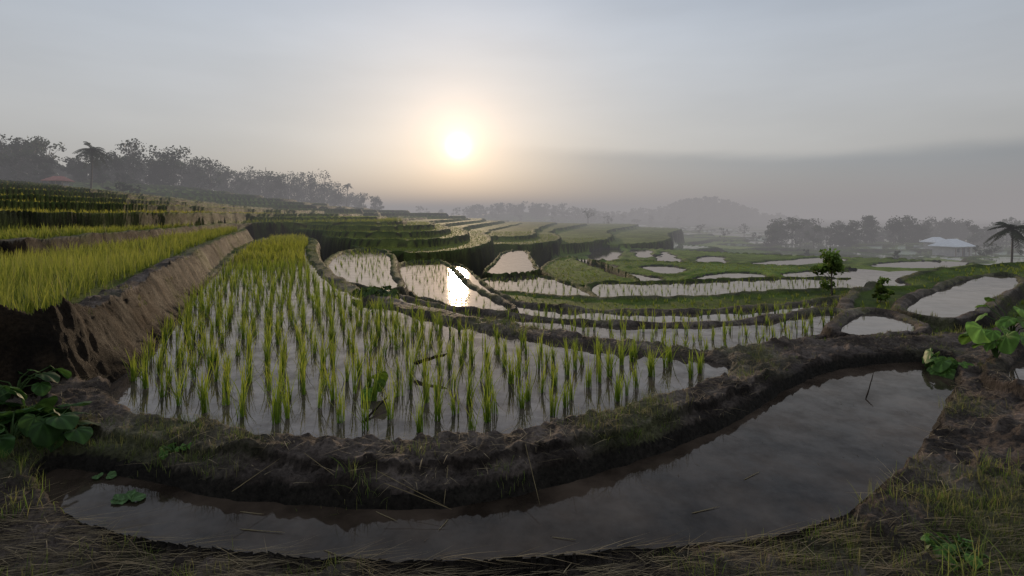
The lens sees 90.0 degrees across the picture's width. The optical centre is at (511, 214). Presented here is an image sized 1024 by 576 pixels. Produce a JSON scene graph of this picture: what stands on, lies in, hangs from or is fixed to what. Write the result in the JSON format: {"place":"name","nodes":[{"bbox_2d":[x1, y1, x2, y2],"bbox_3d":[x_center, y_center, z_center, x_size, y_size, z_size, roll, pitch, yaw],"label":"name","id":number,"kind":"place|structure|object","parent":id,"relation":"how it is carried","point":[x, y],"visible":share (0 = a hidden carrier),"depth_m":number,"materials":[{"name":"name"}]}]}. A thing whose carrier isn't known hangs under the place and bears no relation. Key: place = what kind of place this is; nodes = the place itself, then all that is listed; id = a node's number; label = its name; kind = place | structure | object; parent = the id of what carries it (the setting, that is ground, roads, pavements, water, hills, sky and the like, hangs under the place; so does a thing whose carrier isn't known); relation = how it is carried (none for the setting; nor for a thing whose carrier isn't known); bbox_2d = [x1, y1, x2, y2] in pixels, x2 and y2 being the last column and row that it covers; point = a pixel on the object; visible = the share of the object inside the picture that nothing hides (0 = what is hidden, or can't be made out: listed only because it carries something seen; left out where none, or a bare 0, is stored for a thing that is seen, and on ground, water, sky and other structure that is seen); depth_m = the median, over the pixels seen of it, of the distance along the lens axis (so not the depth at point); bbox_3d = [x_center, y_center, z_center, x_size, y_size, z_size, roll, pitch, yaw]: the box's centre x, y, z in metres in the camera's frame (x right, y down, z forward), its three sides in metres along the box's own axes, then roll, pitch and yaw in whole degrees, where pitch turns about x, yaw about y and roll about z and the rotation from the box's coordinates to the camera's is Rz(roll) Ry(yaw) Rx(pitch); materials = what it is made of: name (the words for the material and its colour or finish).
{"place":"outdoors","nodes":[
{"label":"outdoors","id":0,"kind":"place"},
{"bbox_2d":[329,250,405,287],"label":"paddy water","id":1,"kind":"structure","parent":0,"point":[385,277],"depth_m":22.24,"materials":[{"name":"grey liquid"}]},
{"bbox_2d":[109,238,728,440],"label":"paddy water","id":2,"kind":"structure","parent":0,"point":[307,414],"depth_m":6.20,"materials":[{"name":"grey liquid"}]},
{"bbox_2d":[360,371,387,401],"bbox_3d":[-1.518,1.913,5.623,0.278,0.360,0.316,0,0,0],"label":"water weed plant","id":3,"kind":"object","parent":2,"relation":"in","point":[383,378],"visible":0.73,"depth_m":5.58,"materials":[{"name":"green plant"}]},
{"bbox_2d":[365,395,388,420],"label":"fallen branch","id":4,"kind":"object","parent":2,"relation":"on","point":[372,412],"visible":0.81,"depth_m":5.16,"materials":[{"name":"wood"}]},
{"bbox_2d":[414,353,446,364],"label":"fallen branch","id":5,"kind":"object","parent":2,"relation":"on","point":[421,361],"visible":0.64,"depth_m":6.47,"materials":[{"name":"wood"}]},
{"bbox_2d":[400,261,508,309],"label":"paddy water","id":6,"kind":"structure","parent":0,"point":[445,295],"depth_m":19.53,"materials":[{"name":"grey liquid"}]},
{"bbox_2d":[452,265,507,299],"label":"paddy water","id":7,"kind":"structure","parent":0,"point":[467,274],"depth_m":23.94,"materials":[{"name":"white liquid"}]},
{"bbox_2d":[121,232,850,432],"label":"rice plants","id":8,"kind":"object","parent":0,"point":[296,243],"visible":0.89,"depth_m":7.32,"materials":[{"name":"green plant"}]},
{"bbox_2d":[40,362,955,575],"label":"pond water","id":9,"kind":"structure","parent":0,"point":[785,442],"depth_m":3.85,"materials":[{"name":"grey liquid"}]},
{"bbox_2d":[242,529,285,532],"bbox_3d":[-1.690,2.145,3.470,0.334,0.008,0.007,0,0,8],"label":"floating straw","id":10,"kind":"object","parent":9,"relation":"on","point":[260,530],"visible":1,"depth_m":3.47,"materials":[{"name":"beige plant"}]},
{"bbox_2d":[865,372,873,399],"bbox_3d":[4.266,2.051,6.105,0.016,0.229,0.491,0,0,45],"label":"pond stick","id":11,"kind":"object","parent":9,"relation":"in","point":[869,387],"visible":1,"depth_m":6.08,"materials":[{"name":"wood"}]},
{"bbox_2d":[0,178,1023,575],"bbox_3d":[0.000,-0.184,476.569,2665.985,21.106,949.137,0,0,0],"label":"terraced hillside terrain","id":12,"kind":"structure","parent":0,"point":[82,336],"depth_m":5.72,"materials":[{"name":"soil"}]},
{"bbox_2d":[0,385,27,407],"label":"taro plant","id":13,"kind":"object","parent":12,"relation":"on","point":[21,394],"visible":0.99,"depth_m":4.87,"materials":[{"name":"green plant"}]},
{"bbox_2d":[0,365,71,405],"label":"taro plant","id":14,"kind":"object","parent":12,"relation":"on","point":[40,389],"visible":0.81,"depth_m":5.20,"materials":[{"name":"green plant"}]},
{"bbox_2d":[0,395,71,457],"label":"taro plant","id":15,"kind":"object","parent":12,"relation":"on","point":[44,408],"visible":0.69,"depth_m":4.51,"materials":[{"name":"green plant"}]},
{"bbox_2d":[41,176,74,185],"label":"hut","id":16,"kind":"object","parent":12,"relation":"on","point":[62,180],"visible":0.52,"depth_m":85.12,"materials":[{"name":"paint"}]},
{"bbox_2d":[18,401,101,451],"bbox_3d":[-4.016,1.857,4.578,0.545,0.345,0.759,0,0,-38],"label":"taro plant","id":17,"kind":"object","parent":12,"relation":"on","point":[41,432],"visible":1,"depth_m":4.35,"materials":[{"name":"green plant"}]},
{"bbox_2d":[72,141,112,188],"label":"palm tree","id":18,"kind":"object","parent":12,"relation":"on","point":[94,151],"visible":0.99,"depth_m":77.92,"materials":[{"name":"green plant"}]},
{"bbox_2d":[159,442,191,459],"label":"weed plant","id":19,"kind":"object","parent":12,"relation":"on","point":[171,449],"visible":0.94,"depth_m":4.26,"materials":[{"name":"green plant"}]},
{"bbox_2d":[0,134,383,209],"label":"distant forest trees","id":20,"kind":"object","parent":12,"relation":"on","point":[23,161],"visible":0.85,"depth_m":116.36,"materials":[{"name":"green plant"}]},
{"bbox_2d":[0,182,401,312],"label":"rice crop","id":21,"kind":"object","parent":12,"relation":"on","point":[52,264],"visible":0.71,"depth_m":12.09,"materials":[{"name":"green plant"}]},
{"bbox_2d":[342,183,352,206],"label":"palm tree","id":22,"kind":"object","parent":12,"relation":"on","point":[347,186],"visible":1,"depth_m":179.85,"materials":[{"name":"green plant"}]},
{"bbox_2d":[352,285,399,298],"bbox_3d":[-3.146,1.877,12.339,1.148,0.329,0.980,0,0,37],"label":"creeping weed","id":23,"kind":"object","parent":12,"relation":"on","point":[384,291],"visible":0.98,"depth_m":12.15,"materials":[{"name":"green plant"}]},
{"bbox_2d":[378,471,445,506],"bbox_3d":[-0.754,2.030,3.796,0.686,0.103,0.005,0,0,29],"label":"straw stalk","id":24,"kind":"object","parent":12,"relation":"on","point":[409,487],"visible":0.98,"depth_m":3.80,"materials":[{"name":"beige plant"}]},
{"bbox_2d":[385,483,451,509],"bbox_3d":[-0.684,2.030,3.692,0.547,0.102,0.005,0,0,18],"label":"straw stalk","id":25,"kind":"object","parent":12,"relation":"on","point":[416,495],"visible":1,"depth_m":3.69,"materials":[{"name":"beige plant"}]},
{"bbox_2d":[0,299,1023,575],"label":"dry straw","id":26,"kind":"object","parent":12,"relation":"on","point":[588,569],"visible":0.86,"depth_m":3.12,"materials":[{"name":"beige plant"}]},
{"bbox_2d":[0,369,1023,575],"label":"wild grass","id":27,"kind":"structure","parent":12,"relation":"on","point":[925,493],"depth_m":3.56,"materials":[{"name":"green plant"}]},
{"bbox_2d":[105,181,1000,258],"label":"shrub row","id":28,"kind":"object","parent":12,"relation":"on","point":[138,190],"visible":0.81,"depth_m":98.50,"materials":[{"name":"green plant"}]},
{"bbox_2d":[415,196,799,223],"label":"hill forest","id":29,"kind":"object","parent":12,"relation":"on","point":[537,209],"visible":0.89,"depth_m":376.75,"materials":[{"name":"green plant"}]},
{"bbox_2d":[286,216,1023,332],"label":"terrace grass","id":30,"kind":"structure","parent":12,"relation":"on","point":[720,305],"depth_m":36.64,"materials":[{"name":"green plant"}]},
{"bbox_2d":[810,248,847,294],"bbox_3d":[12.123,2.329,19.642,1.346,2.139,1.204,0,0,-41],"label":"shrub","id":31,"kind":"object","parent":12,"relation":"on","point":[833,264],"visible":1,"depth_m":19.52,"materials":[{"name":"green plant"}]},
{"bbox_2d":[872,276,894,301],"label":"shrub","id":32,"kind":"object","parent":12,"relation":"on","point":[880,288],"visible":1,"depth_m":14.45,"materials":[{"name":"green plant"}]},
{"bbox_2d":[762,215,1023,248],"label":"distant tree row","id":33,"kind":"object","parent":12,"relation":"on","point":[776,232],"visible":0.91,"depth_m":144.23,"materials":[{"name":"green plant"}]},
{"bbox_2d":[923,242,933,248],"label":"walls","id":34,"kind":"structure","parent":12,"relation":"on","point":[925,245],"depth_m":128.54,"materials":[{"name":"paint"}]},
{"bbox_2d":[919,237,945,242],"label":"roof","id":35,"kind":"structure","parent":34,"relation":"on","point":[934,239],"depth_m":127.33,"materials":[{"name":"metal"}]},
{"bbox_2d":[922,348,973,379],"bbox_3d":[5.921,2.075,6.888,0.674,0.433,0.675,0,0,43],"label":"taro plant","id":36,"kind":"object","parent":12,"relation":"on","point":[942,366],"visible":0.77,"depth_m":6.87,"materials":[{"name":"green plant"}]},
{"bbox_2d":[932,246,971,256],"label":"walls","id":37,"kind":"structure","parent":12,"relation":"on","point":[944,251],"depth_m":116.38,"materials":[{"name":"paint"}]},
{"bbox_2d":[928,239,975,246],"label":"roof","id":38,"kind":"structure","parent":37,"relation":"on","point":[952,243],"depth_m":116.64,"materials":[{"name":"metal"}]},
{"bbox_2d":[920,532,992,570],"bbox_3d":[2.692,2.039,3.091,0.337,0.125,0.305,0,0,0],"label":"weed plant","id":39,"kind":"object","parent":12,"relation":"on","point":[962,544],"visible":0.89,"depth_m":3.10,"materials":[{"name":"green plant"}]},
{"bbox_2d":[958,321,1023,357],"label":"taro plant","id":40,"kind":"object","parent":12,"relation":"on","point":[978,335],"visible":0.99,"depth_m":6.60,"materials":[{"name":"green plant"}]},
{"bbox_2d":[975,297,1023,331],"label":"taro plant","id":41,"kind":"object","parent":12,"relation":"on","point":[1006,322],"visible":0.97,"depth_m":7.29,"materials":[{"name":"green plant"}]},
{"bbox_2d":[985,222,1023,261],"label":"palm tree","id":42,"kind":"object","parent":12,"relation":"on","point":[1016,236],"visible":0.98,"depth_m":49.98,"materials":[{"name":"green plant"}]},
{"bbox_2d":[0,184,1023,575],"bbox_3d":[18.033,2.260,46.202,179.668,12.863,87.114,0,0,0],"label":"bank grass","id":43,"kind":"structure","parent":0,"point":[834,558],"depth_m":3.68,"materials":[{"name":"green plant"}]},
{"bbox_2d":[0,0,1023,214],"label":"sky","id":44,"kind":"structure","parent":0,"point":[787,107],"materials":[{"name":"grey"}]},
{"bbox_2d":[487,251,537,273],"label":"paddy water","id":45,"kind":"structure","parent":0,"point":[513,261],"depth_m":32.70,"materials":[{"name":"grey liquid"}]},
{"bbox_2d":[484,277,589,295],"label":"paddy water","id":46,"kind":"structure","parent":0,"point":[530,285],"depth_m":23.79,"materials":[{"name":"grey liquid"}]},
{"bbox_2d":[588,249,622,260],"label":"paddy water","id":47,"kind":"structure","parent":0,"point":[609,254],"depth_m":58.99,"materials":[{"name":"grey liquid"}]},
{"bbox_2d":[388,295,837,350],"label":"paddy water","id":48,"kind":"structure","parent":0,"point":[732,339],"depth_m":10.71,"materials":[{"name":"grey liquid"}]},
{"bbox_2d":[579,260,660,280],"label":"paddy water","id":49,"kind":"structure","parent":0,"point":[642,277],"depth_m":33.69,"materials":[{"name":"grey liquid"}]},
{"bbox_2d":[631,250,653,257],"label":"paddy water","id":50,"kind":"structure","parent":0,"point":[644,253],"depth_m":60.50,"materials":[{"name":"grey liquid"}]},
{"bbox_2d":[641,266,685,273],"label":"paddy water","id":51,"kind":"structure","parent":0,"point":[663,269],"depth_m":37.35,"materials":[{"name":"grey liquid"}]},
{"bbox_2d":[655,252,680,261],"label":"paddy water","id":52,"kind":"structure","parent":0,"point":[667,256],"depth_m":54.88,"materials":[{"name":"grey liquid"}]},
{"bbox_2d":[516,301,838,321],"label":"paddy water","id":53,"kind":"structure","parent":0,"point":[678,318],"depth_m":14.18,"materials":[{"name":"grey liquid"}]},
{"bbox_2d":[695,256,725,262],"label":"paddy water","id":54,"kind":"structure","parent":0,"point":[709,259],"depth_m":52.45,"materials":[{"name":"grey liquid"}]},
{"bbox_2d":[592,279,861,296],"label":"paddy water","id":55,"kind":"structure","parent":0,"point":[674,289],"depth_m":23.81,"materials":[{"name":"grey liquid"}]},
{"bbox_2d":[695,273,764,278],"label":"paddy water","id":56,"kind":"structure","parent":0,"point":[734,275],"depth_m":33.69,"materials":[{"name":"grey liquid"}]},
{"bbox_2d":[449,215,1023,218],"bbox_3d":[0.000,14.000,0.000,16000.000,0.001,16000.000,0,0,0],"label":"ground","id":57,"kind":"structure","parent":0,"point":[913,216],"depth_m":3414.20,"materials":[{"name":"green plant"}]},
{"bbox_2d":[753,257,845,264],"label":"paddy water","id":58,"kind":"structure","parent":0,"point":[801,261],"depth_m":50.22,"materials":[{"name":"grey liquid"}]},
{"bbox_2d":[783,269,886,278],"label":"paddy water","id":59,"kind":"structure","parent":0,"point":[851,274],"depth_m":34.25,"materials":[{"name":"grey liquid"}]},
{"bbox_2d":[841,313,913,334],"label":"paddy water","id":60,"kind":"structure","parent":0,"point":[870,323],"depth_m":10.60,"materials":[{"name":"grey liquid"}]},
{"bbox_2d":[845,271,917,286],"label":"paddy water","id":61,"kind":"structure","parent":0,"point":[893,276],"depth_m":20.13,"materials":[{"name":"grey liquid"}]},
{"bbox_2d":[871,261,966,267],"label":"paddy water","id":62,"kind":"structure","parent":0,"point":[921,264],"depth_m":47.22,"materials":[{"name":"grey liquid"}]},
{"bbox_2d":[907,275,1018,316],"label":"paddy water","id":63,"kind":"structure","parent":0,"point":[958,299],"depth_m":14.22,"materials":[{"name":"grey liquid"}]},
{"bbox_2d":[1009,358,1023,379],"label":"paddy water","id":64,"kind":"structure","parent":0,"point":[1016,371],"depth_m":6.53,"materials":[{"name":"grey liquid"}]}
]}

